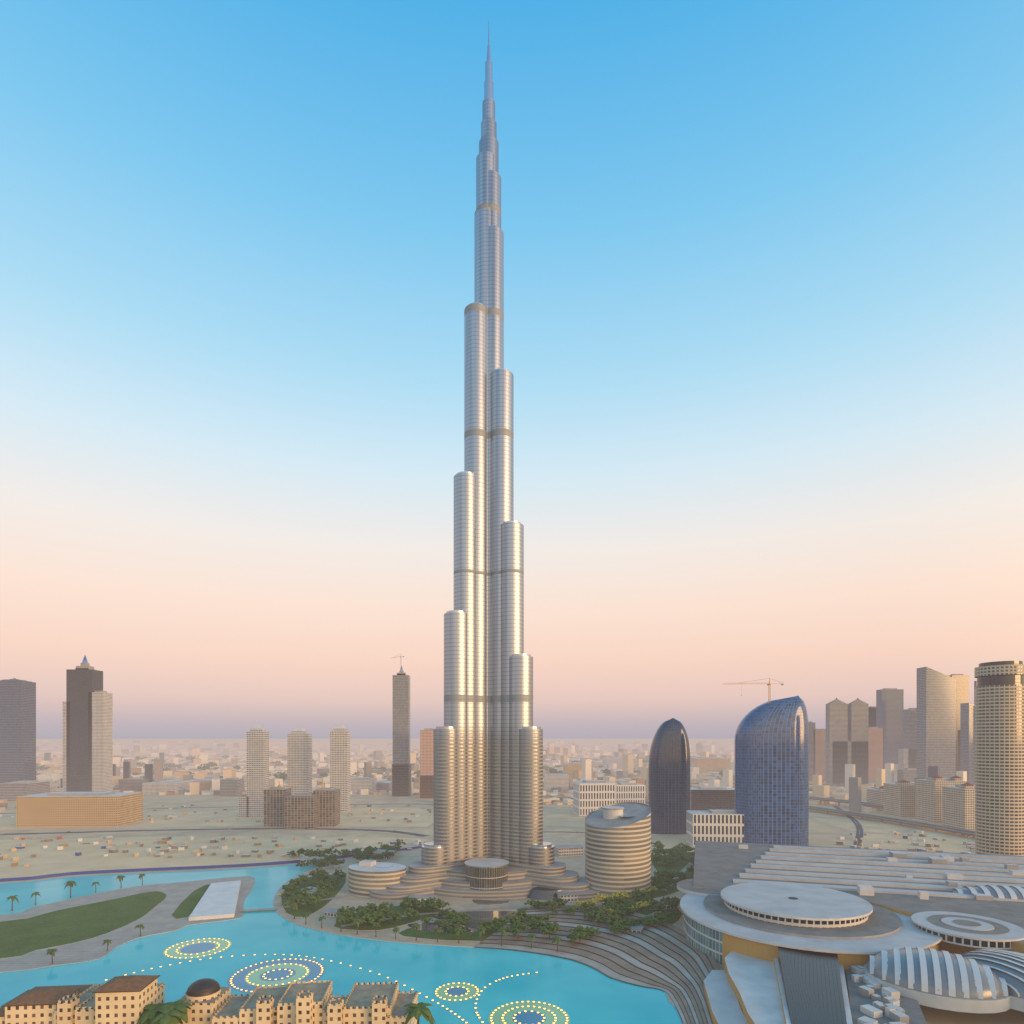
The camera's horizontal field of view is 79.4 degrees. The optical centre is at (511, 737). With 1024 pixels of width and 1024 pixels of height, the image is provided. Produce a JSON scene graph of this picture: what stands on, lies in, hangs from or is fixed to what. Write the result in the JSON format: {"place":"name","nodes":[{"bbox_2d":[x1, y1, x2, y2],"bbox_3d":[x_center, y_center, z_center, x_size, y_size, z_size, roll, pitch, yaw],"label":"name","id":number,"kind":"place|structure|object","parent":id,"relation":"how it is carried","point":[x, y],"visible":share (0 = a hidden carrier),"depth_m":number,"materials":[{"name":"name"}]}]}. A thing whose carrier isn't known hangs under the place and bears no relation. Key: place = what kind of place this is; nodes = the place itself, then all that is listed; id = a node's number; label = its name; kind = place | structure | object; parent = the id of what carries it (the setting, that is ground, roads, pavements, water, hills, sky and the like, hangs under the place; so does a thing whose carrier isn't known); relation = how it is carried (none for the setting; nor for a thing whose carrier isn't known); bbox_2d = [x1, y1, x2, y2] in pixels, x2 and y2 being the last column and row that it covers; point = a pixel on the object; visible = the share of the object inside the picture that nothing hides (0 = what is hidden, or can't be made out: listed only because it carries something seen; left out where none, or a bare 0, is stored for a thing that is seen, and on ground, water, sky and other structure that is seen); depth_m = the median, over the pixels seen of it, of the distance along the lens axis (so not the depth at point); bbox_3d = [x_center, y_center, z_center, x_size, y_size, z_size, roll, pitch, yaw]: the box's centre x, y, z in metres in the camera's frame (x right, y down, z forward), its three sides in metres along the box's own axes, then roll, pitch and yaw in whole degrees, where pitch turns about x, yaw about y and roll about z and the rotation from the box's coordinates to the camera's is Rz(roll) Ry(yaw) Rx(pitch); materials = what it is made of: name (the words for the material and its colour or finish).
{"place":"outdoors","nodes":[
{"label":"outdoors","id":0,"kind":"place"},
{"bbox_2d":[0,876,276,972],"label":"island","id":1,"kind":"structure","parent":0,"point":[77,930],"depth_m":471.66,"materials":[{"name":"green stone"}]},
{"bbox_2d":[6,895,18,910],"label":"palm","id":2,"kind":"object","parent":1,"relation":"on","point":[14,897],"visible":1,"depth_m":493.10,"materials":[{"name":"green plant"}]},
{"bbox_2d":[46,949,57,963],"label":"palm","id":3,"kind":"object","parent":1,"relation":"on","point":[50,951],"visible":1,"depth_m":377.18,"materials":[{"name":"green plant"}]},
{"bbox_2d":[63,881,75,897],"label":"palm","id":4,"kind":"object","parent":1,"relation":"on","point":[70,883],"visible":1,"depth_m":533.50,"materials":[{"name":"green plant"}]},
{"bbox_2d":[0,864,682,1023],"bbox_3d":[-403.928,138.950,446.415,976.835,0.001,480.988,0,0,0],"label":"lake water","id":5,"kind":"structure","parent":0,"point":[578,992],"depth_m":375.85,"materials":[{"name":"blue liquid"}]},
{"bbox_2d":[104,938,569,1023],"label":"fountain","id":6,"kind":"object","parent":5,"relation":"on","point":[278,972],"visible":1,"depth_m":352.47,"materials":[{"name":"yellow"}]},
{"bbox_2d":[0,782,974,853],"bbox_3d":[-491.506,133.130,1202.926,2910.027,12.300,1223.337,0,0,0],"label":"roads","id":7,"kind":"structure","parent":0,"point":[859,832],"depth_m":936.65,"materials":[{"name":"grey asphalt"}]},
{"bbox_2d":[0,739,1023,1023],"bbox_3d":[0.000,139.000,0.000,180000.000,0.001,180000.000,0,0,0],"label":"ground sheet","id":8,"kind":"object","parent":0,"point":[826,829],"visible":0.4,"depth_m":943.03,"materials":[{"name":"beige sand"}]},
{"bbox_2d":[0,975,417,1023],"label":"low-rise buildings","id":9,"kind":"structure","parent":8,"relation":"on","point":[125,999],"depth_m":272.86,"materials":[{"name":"brown"}]},
{"bbox_2d":[0,656,729,828],"bbox_3d":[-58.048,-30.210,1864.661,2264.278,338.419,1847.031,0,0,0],"label":"skyline","id":10,"kind":"structure","parent":8,"relation":"on","point":[85,796],"depth_m":1411.72,"materials":[{"name":"beige glass"}]},
{"bbox_2d":[0,740,966,812],"bbox_3d":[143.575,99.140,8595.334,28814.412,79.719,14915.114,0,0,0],"label":"distant city buildings","id":11,"kind":"structure","parent":8,"relation":"on","point":[561,752],"depth_m":2545.77,"materials":[{"name":"beige"}]},
{"bbox_2d":[0,804,974,878],"bbox_3d":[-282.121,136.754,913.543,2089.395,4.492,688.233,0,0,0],"label":"sand lots","id":12,"kind":"structure","parent":8,"relation":"on","point":[33,856],"depth_m":794.30,"materials":[{"name":"beige sand"}]},
{"bbox_2d":[0,846,420,881],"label":"blue hoarding","id":13,"kind":"object","parent":12,"relation":"on","point":[146,869],"visible":0.75,"depth_m":644.43,"materials":[{"name":"blue painted metal"}]},
{"bbox_2d":[324,847,338,853],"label":"tree","id":14,"kind":"object","parent":12,"relation":"on","point":[328,851],"visible":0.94,"depth_m":713.00,"materials":[{"name":"green plant"}]},
{"bbox_2d":[273,835,723,1010],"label":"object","id":15,"kind":"structure","parent":8,"relation":"on","point":[406,858],"depth_m":505.55,"materials":[{"name":"grey stone"}]},
{"bbox_2d":[314,859,328,866],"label":"tree","id":16,"kind":"object","parent":15,"relation":"on","point":[324,863],"visible":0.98,"depth_m":641.86,"materials":[{"name":"green plant"}]},
{"bbox_2d":[335,916,345,931],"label":"palm","id":17,"kind":"object","parent":15,"relation":"on","point":[339,918],"visible":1,"depth_m":439.15,"materials":[{"name":"green plant"}]},
{"bbox_2d":[351,918,361,934],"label":"palm","id":18,"kind":"object","parent":15,"relation":"on","point":[356,921],"visible":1,"depth_m":432.26,"materials":[{"name":"green plant"}]},
{"bbox_2d":[348,858,599,900],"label":"tower podium","id":19,"kind":"object","parent":15,"relation":"on","point":[485,878],"visible":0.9,"depth_m":536.84,"materials":[{"name":"beige concrete"}]},
{"bbox_2d":[476,927,486,943],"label":"palm","id":20,"kind":"object","parent":15,"relation":"on","point":[480,929],"visible":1,"depth_m":411.18,"materials":[{"name":"green plant"}]},
{"bbox_2d":[421,21,553,865],"bbox_3d":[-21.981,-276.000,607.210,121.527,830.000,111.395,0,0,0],"label":"skyscraper","id":21,"kind":"structure","parent":15,"relation":"on","point":[488,769],"depth_m":575.17,"materials":[{"name":"silver metal"}]},
{"bbox_2d":[281,845,694,946],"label":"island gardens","id":22,"kind":"object","parent":15,"relation":"on","point":[471,926],"visible":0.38,"depth_m":490.30,"materials":[{"name":"green plant"}]},
{"bbox_2d":[284,884,298,891],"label":"tree","id":23,"kind":"object","parent":22,"relation":"on","point":[289,887],"visible":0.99,"depth_m":546.75,"materials":[{"name":"green plant"}]},
{"bbox_2d":[288,878,302,889],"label":"tree","id":24,"kind":"object","parent":22,"relation":"on","point":[297,881],"visible":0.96,"depth_m":560.08,"materials":[{"name":"green plant"}]},
{"bbox_2d":[288,894,306,903],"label":"tree","id":25,"kind":"object","parent":22,"relation":"on","point":[298,900],"visible":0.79,"depth_m":495.03,"materials":[{"name":"green plant"}]},
{"bbox_2d":[290,889,309,898],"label":"tree","id":26,"kind":"object","parent":22,"relation":"on","point":[303,894],"visible":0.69,"depth_m":514.83,"materials":[{"name":"green plant"}]},
{"bbox_2d":[304,896,320,907],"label":"tree","id":27,"kind":"object","parent":22,"relation":"on","point":[309,898],"visible":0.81,"depth_m":497.63,"materials":[{"name":"green plant"}]},
{"bbox_2d":[310,891,326,898],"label":"tree","id":28,"kind":"object","parent":22,"relation":"on","point":[321,895],"visible":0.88,"depth_m":517.17,"materials":[{"name":"green plant"}]},
{"bbox_2d":[313,870,328,876],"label":"tree","id":29,"kind":"object","parent":22,"relation":"on","point":[319,873],"visible":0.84,"depth_m":593.83,"materials":[{"name":"green plant"}]},
{"bbox_2d":[315,882,333,889],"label":"tree","id":30,"kind":"object","parent":22,"relation":"on","point":[326,886],"visible":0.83,"depth_m":543.32,"materials":[{"name":"green plant"}]},
{"bbox_2d":[326,878,340,884],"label":"tree","id":31,"kind":"object","parent":22,"relation":"on","point":[334,880],"visible":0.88,"depth_m":561.37,"materials":[{"name":"green plant"}]},
{"bbox_2d":[336,906,354,914],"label":"tree","id":32,"kind":"object","parent":22,"relation":"on","point":[343,909],"visible":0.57,"depth_m":465.97,"materials":[{"name":"green plant"}]},
{"bbox_2d":[338,912,357,925],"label":"tree","id":33,"kind":"object","parent":22,"relation":"on","point":[349,917],"visible":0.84,"depth_m":449.95,"materials":[{"name":"green plant"}]},
{"bbox_2d":[352,907,371,922],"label":"tree","id":34,"kind":"object","parent":22,"relation":"on","point":[363,911],"visible":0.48,"depth_m":459.95,"materials":[{"name":"green plant"}]},
{"bbox_2d":[355,913,373,928],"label":"tree","id":35,"kind":"object","parent":22,"relation":"on","point":[365,918],"visible":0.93,"depth_m":444.72,"materials":[{"name":"green plant"}]},
{"bbox_2d":[370,914,384,926],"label":"tree","id":36,"kind":"object","parent":22,"relation":"on","point":[382,919],"visible":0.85,"depth_m":448.51,"materials":[{"name":"green plant"}]},
{"bbox_2d":[376,902,393,913],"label":"tree","id":37,"kind":"object","parent":22,"relation":"on","point":[382,906],"visible":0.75,"depth_m":479.10,"materials":[{"name":"green plant"}]},
{"bbox_2d":[387,912,402,924],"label":"tree","id":38,"kind":"object","parent":22,"relation":"on","point":[393,916],"visible":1,"depth_m":454.37,"materials":[{"name":"green plant"}]},
{"bbox_2d":[399,898,419,907],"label":"tree","id":39,"kind":"object","parent":22,"relation":"on","point":[407,903],"visible":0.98,"depth_m":487.35,"materials":[{"name":"green plant"}]},
{"bbox_2d":[403,908,419,916],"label":"tree","id":40,"kind":"object","parent":22,"relation":"on","point":[410,914],"visible":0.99,"depth_m":466.03,"materials":[{"name":"green plant"}]},
{"bbox_2d":[422,897,441,911],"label":"tree","id":41,"kind":"object","parent":22,"relation":"on","point":[430,900],"visible":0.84,"depth_m":487.60,"materials":[{"name":"green plant"}]},
{"bbox_2d":[427,901,443,912],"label":"tree","id":42,"kind":"object","parent":22,"relation":"on","point":[434,906],"visible":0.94,"depth_m":483.99,"materials":[{"name":"green plant"}]},
{"bbox_2d":[438,907,457,915],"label":"tree","id":43,"kind":"object","parent":22,"relation":"on","point":[443,912],"visible":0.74,"depth_m":464.09,"materials":[{"name":"green plant"}]},
{"bbox_2d":[443,911,456,923],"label":"tree","id":44,"kind":"object","parent":22,"relation":"on","point":[450,915],"visible":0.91,"depth_m":455.47,"materials":[{"name":"green plant"}]},
{"bbox_2d":[446,924,467,938],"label":"tree","id":45,"kind":"object","parent":22,"relation":"on","point":[450,929],"visible":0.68,"depth_m":421.08,"materials":[{"name":"green plant"}]},
{"bbox_2d":[455,912,470,919],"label":"tree","id":46,"kind":"object","parent":22,"relation":"on","point":[466,917],"visible":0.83,"depth_m":455.46,"materials":[{"name":"green plant"}]},
{"bbox_2d":[478,920,496,933],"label":"tree","id":47,"kind":"object","parent":22,"relation":"on","point":[488,926],"visible":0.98,"depth_m":433.06,"materials":[{"name":"green plant"}]},
{"bbox_2d":[492,917,510,927],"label":"tree","id":48,"kind":"object","parent":22,"relation":"on","point":[500,922],"visible":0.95,"depth_m":437.36,"materials":[{"name":"green plant"}]},
{"bbox_2d":[504,914,521,924],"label":"tree","id":49,"kind":"object","parent":22,"relation":"on","point":[512,918],"visible":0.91,"depth_m":443.45,"materials":[{"name":"green plant"}]},
{"bbox_2d":[506,921,530,938],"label":"tree","id":50,"kind":"object","parent":22,"relation":"on","point":[517,927],"visible":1,"depth_m":421.68,"materials":[{"name":"green plant"}]},
{"bbox_2d":[511,909,529,918],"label":"tree","id":51,"kind":"object","parent":22,"relation":"on","point":[522,913],"visible":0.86,"depth_m":454.17,"materials":[{"name":"green plant"}]},
{"bbox_2d":[528,914,540,922],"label":"tree","id":52,"kind":"object","parent":22,"relation":"on","point":[534,917],"visible":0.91,"depth_m":449.64,"materials":[{"name":"green plant"}]},
{"bbox_2d":[531,920,548,927],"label":"tree","id":53,"kind":"object","parent":22,"relation":"on","point":[539,923],"visible":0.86,"depth_m":436.40,"materials":[{"name":"green plant"}]},
{"bbox_2d":[537,914,550,921],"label":"tree","id":54,"kind":"object","parent":22,"relation":"on","point":[545,917],"visible":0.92,"depth_m":451.14,"materials":[{"name":"green plant"}]},
{"bbox_2d":[537,922,560,937],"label":"tree","id":55,"kind":"object","parent":22,"relation":"on","point":[544,931],"visible":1,"depth_m":421.51,"materials":[{"name":"green plant"}]},
{"bbox_2d":[545,905,557,912],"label":"tree","id":56,"kind":"object","parent":22,"relation":"on","point":[553,909],"visible":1,"depth_m":476.25,"materials":[{"name":"green plant"}]},
{"bbox_2d":[552,897,567,905],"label":"tree","id":57,"kind":"object","parent":22,"relation":"on","point":[561,901],"visible":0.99,"depth_m":496.73,"materials":[{"name":"green plant"}]},
{"bbox_2d":[568,933,581,943],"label":"tree","id":58,"kind":"object","parent":22,"relation":"on","point":[572,936],"visible":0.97,"depth_m":409.81,"materials":[{"name":"green plant"}]},
{"bbox_2d":[569,925,589,940],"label":"tree","id":59,"kind":"object","parent":22,"relation":"on","point":[579,928],"visible":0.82,"depth_m":417.24,"materials":[{"name":"green plant"}]},
{"bbox_2d":[580,901,595,910],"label":"tree","id":60,"kind":"object","parent":22,"relation":"on","point":[584,906],"visible":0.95,"depth_m":480.71,"materials":[{"name":"green plant"}]},
{"bbox_2d":[583,910,597,919],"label":"tree","id":61,"kind":"object","parent":22,"relation":"on","point":[591,915],"visible":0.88,"depth_m":460.21,"materials":[{"name":"green plant"}]},
{"bbox_2d":[585,928,599,940],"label":"tree","id":62,"kind":"object","parent":22,"relation":"on","point":[592,933],"visible":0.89,"depth_m":417.93,"materials":[{"name":"green plant"}]},
{"bbox_2d":[594,915,606,922],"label":"tree","id":63,"kind":"object","parent":22,"relation":"on","point":[598,919],"visible":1,"depth_m":449.92,"materials":[{"name":"green plant"}]},
{"bbox_2d":[595,908,611,916],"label":"tree","id":64,"kind":"object","parent":22,"relation":"on","point":[601,912],"visible":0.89,"depth_m":459.47,"materials":[{"name":"green plant"}]},
{"bbox_2d":[602,897,615,904],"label":"tree","id":65,"kind":"object","parent":22,"relation":"on","point":[606,900],"visible":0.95,"depth_m":497.29,"materials":[{"name":"green plant"}]},
{"bbox_2d":[601,905,617,912],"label":"tree","id":66,"kind":"object","parent":22,"relation":"on","point":[611,908],"visible":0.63,"depth_m":470.59,"materials":[{"name":"green plant"}]},
{"bbox_2d":[606,915,625,924],"bbox_3d":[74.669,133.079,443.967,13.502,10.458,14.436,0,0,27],"label":"tree","id":67,"kind":"object","parent":22,"relation":"on","point":[620,921],"visible":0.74,"depth_m":441.48,"materials":[{"name":"green plant"}]},
{"bbox_2d":[611,896,625,903],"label":"tree","id":68,"kind":"object","parent":22,"relation":"on","point":[617,900],"visible":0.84,"depth_m":497.00,"materials":[{"name":"green plant"}]},
{"bbox_2d":[613,904,633,914],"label":"tree","id":69,"kind":"object","parent":22,"relation":"on","point":[627,908],"visible":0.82,"depth_m":468.73,"materials":[{"name":"green plant"}]},
{"bbox_2d":[617,925,631,933],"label":"tree","id":70,"kind":"object","parent":22,"relation":"on","point":[625,928],"visible":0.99,"depth_m":429.47,"materials":[{"name":"green plant"}]},
{"bbox_2d":[623,917,638,925],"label":"tree","id":71,"kind":"object","parent":22,"relation":"on","point":[629,921],"visible":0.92,"depth_m":440.26,"materials":[{"name":"green plant"}]},
{"bbox_2d":[632,889,648,898],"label":"tree","id":72,"kind":"object","parent":22,"relation":"on","point":[641,895],"visible":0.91,"depth_m":515.38,"materials":[{"name":"green plant"}]},
{"bbox_2d":[648,902,665,911],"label":"tree","id":73,"kind":"object","parent":22,"relation":"on","point":[657,906],"visible":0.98,"depth_m":476.85,"materials":[{"name":"green plant"}]},
{"bbox_2d":[651,874,666,880],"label":"tree","id":74,"kind":"object","parent":22,"relation":"on","point":[655,876],"visible":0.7,"depth_m":576.54,"materials":[{"name":"green plant"}]},
{"bbox_2d":[649,912,669,923],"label":"tree","id":75,"kind":"object","parent":22,"relation":"on","point":[662,919],"visible":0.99,"depth_m":446.47,"materials":[{"name":"green plant"}]},
{"bbox_2d":[664,896,680,907],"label":"tree","id":76,"kind":"object","parent":22,"relation":"on","point":[674,901],"visible":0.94,"depth_m":489.16,"materials":[{"name":"green plant"}]},
{"bbox_2d":[496,927,506,945],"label":"palm","id":77,"kind":"object","parent":15,"relation":"on","point":[502,930],"visible":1,"depth_m":408.17,"materials":[{"name":"green plant"}]},
{"bbox_2d":[552,936,562,951],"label":"palm","id":78,"kind":"object","parent":15,"relation":"on","point":[557,939],"visible":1,"depth_m":397.10,"materials":[{"name":"green plant"}]},
{"bbox_2d":[592,893,607,906],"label":"lit tree","id":79,"kind":"object","parent":15,"relation":"on","point":[601,897],"visible":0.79,"depth_m":504.61,"materials":[{"name":"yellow plant"}]},
{"bbox_2d":[585,802,650,899],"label":"cylindrical building","id":80,"kind":"structure","parent":15,"relation":"on","point":[617,847],"depth_m":529.60,"materials":[{"name":"beige"}]},
{"bbox_2d":[612,890,628,897],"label":"lit tree","id":81,"kind":"object","parent":15,"relation":"on","point":[621,895],"visible":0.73,"depth_m":514.93,"materials":[{"name":"yellow plant"}]},
{"bbox_2d":[636,901,648,910],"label":"lit tree","id":82,"kind":"object","parent":15,"relation":"on","point":[642,904],"visible":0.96,"depth_m":491.64,"materials":[{"name":"plant"}]},
{"bbox_2d":[651,855,662,864],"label":"tree","id":83,"kind":"object","parent":15,"relation":"on","point":[654,858],"visible":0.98,"depth_m":665.62,"materials":[{"name":"green plant"}]},
{"bbox_2d":[573,780,743,845],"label":"offices","id":84,"kind":"structure","parent":8,"relation":"on","point":[712,815],"depth_m":1076.72,"materials":[{"name":"concrete"}]},
{"bbox_2d":[735,696,808,845],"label":"skyscraper","id":85,"kind":"structure","parent":8,"relation":"on","point":[772,771],"depth_m":780.13,"materials":[{"name":"blue glass"}]},
{"bbox_2d":[741,678,783,702],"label":"tower crane","id":86,"kind":"object","parent":85,"relation":"on","point":[768,689],"visible":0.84,"depth_m":788.56,"materials":[{"name":"orange"}]},
{"bbox_2d":[677,841,1023,1023],"bbox_3d":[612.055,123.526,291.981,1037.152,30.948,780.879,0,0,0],"label":"shopping mall","id":87,"kind":"structure","parent":8,"relation":"on","point":[799,934],"depth_m":384.22,"materials":[{"name":"concrete"}]},
{"bbox_2d":[864,947,1010,1012],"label":"ribbed roof","id":88,"kind":"structure","parent":87,"relation":"on","point":[937,979],"depth_m":298.82,"materials":[{"name":"white metal"},{"name":"grey metal panels"}]},
{"bbox_2d":[952,885,1023,899],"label":"ribbed roof","id":89,"kind":"structure","parent":87,"relation":"on","point":[1008,892],"depth_m":438.05,"materials":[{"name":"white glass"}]},
{"bbox_2d":[960,949,1023,1011],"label":"ribbed roof","id":90,"kind":"structure","parent":87,"relation":"on","point":[1008,966],"depth_m":304.60,"materials":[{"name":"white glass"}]},
{"bbox_2d":[808,667,976,830],"bbox_3d":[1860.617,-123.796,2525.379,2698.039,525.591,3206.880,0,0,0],"label":"skyline","id":91,"kind":"structure","parent":8,"relation":"on","point":[936,727],"depth_m":1562.91,"materials":[{"name":"concrete"}]},
{"bbox_2d":[0,0,1023,738],"label":"sky","id":92,"kind":"structure","parent":0,"point":[764,259],"materials":[{"name":"blue"}]},
{"bbox_2d":[475,905,718,1023],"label":"terraced promenade","id":93,"kind":"structure","parent":0,"point":[495,938],"depth_m":394.20,"materials":[{"name":"grey stone"}]},
{"bbox_2d":[648,718,689,833],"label":"skyscraper","id":94,"kind":"structure","parent":0,"point":[669,781],"depth_m":886.98,"materials":[{"name":"blue glass"}]},
{"bbox_2d":[974,661,1023,855],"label":"round tower","id":95,"kind":"structure","parent":0,"point":[999,759],"depth_m":618.73,"materials":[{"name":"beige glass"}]},
{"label":"old town quay","id":96,"kind":"structure","parent":0,"visible":0},
{"bbox_2d":[137,1004,163,1023],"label":"palm","id":97,"kind":"object","parent":96,"relation":"on","point":[149,1015],"visible":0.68,"depth_m":264.40,"materials":[{"name":"green plant"}]},
{"bbox_2d":[151,1008,186,1023],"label":"palm","id":98,"kind":"object","parent":96,"relation":"on","point":[166,1016],"visible":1,"depth_m":260.18,"materials":[{"name":"green plant"}]},
{"bbox_2d":[155,999,192,1023],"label":"palm","id":99,"kind":"object","parent":96,"relation":"on","point":[181,1005],"visible":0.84,"depth_m":266.82,"materials":[{"name":"green plant"}]},
{"bbox_2d":[404,1002,435,1023],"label":"palm","id":100,"kind":"object","parent":96,"relation":"on","point":[417,1010],"visible":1,"depth_m":267.48,"materials":[{"name":"green plant"}]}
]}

